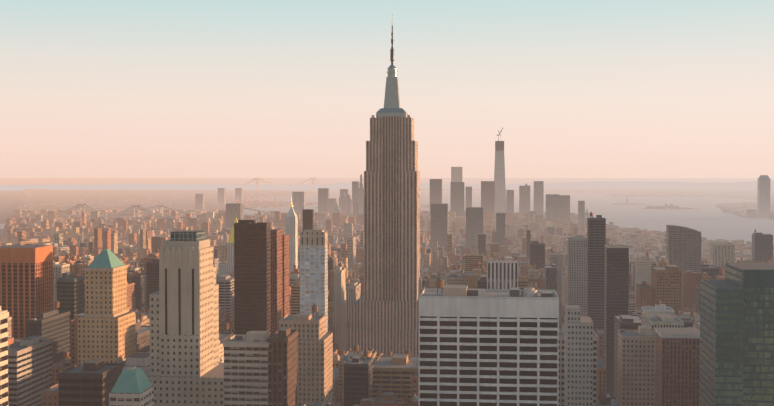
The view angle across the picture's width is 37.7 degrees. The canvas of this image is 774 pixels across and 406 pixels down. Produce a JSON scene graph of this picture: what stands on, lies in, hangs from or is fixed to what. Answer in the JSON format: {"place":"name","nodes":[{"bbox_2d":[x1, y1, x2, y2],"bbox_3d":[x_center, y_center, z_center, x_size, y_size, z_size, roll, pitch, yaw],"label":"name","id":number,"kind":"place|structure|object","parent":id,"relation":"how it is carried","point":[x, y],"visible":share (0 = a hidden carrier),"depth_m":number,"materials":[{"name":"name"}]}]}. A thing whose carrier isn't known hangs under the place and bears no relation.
{"place":"outdoors","nodes":[
{"label":"outdoors","id":0,"kind":"place"},
{"bbox_2d":[0,179,773,243],"bbox_3d":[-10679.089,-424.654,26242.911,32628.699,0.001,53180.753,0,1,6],"label":"water","id":1,"kind":"structure","parent":0,"point":[707,218],"depth_m":8274.34,"materials":[{"name":"grey liquid"}]},
{"bbox_2d":[0,178,773,323],"bbox_3d":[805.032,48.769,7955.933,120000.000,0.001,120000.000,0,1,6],"label":"ground","id":2,"kind":"structure","parent":0,"point":[9,201],"depth_m":42279.43,"materials":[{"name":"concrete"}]},
{"bbox_2d":[0,22,773,405],"bbox_3d":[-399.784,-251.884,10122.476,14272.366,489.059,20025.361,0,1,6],"label":"city buildings","id":3,"kind":"structure","parent":2,"relation":"on","point":[296,304],"depth_m":1046.79,"materials":[{"name":"concrete"}]},
{"bbox_2d":[0,177,773,220],"bbox_3d":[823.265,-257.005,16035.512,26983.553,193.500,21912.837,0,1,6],"label":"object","id":4,"kind":"object","parent":2,"relation":"on","point":[748,185],"visible":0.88,"depth_m":19337.27,"materials":[{"name":"stone"}]},
{"bbox_2d":[0,0,773,177],"label":"sky","id":5,"kind":"structure","parent":0,"point":[89,88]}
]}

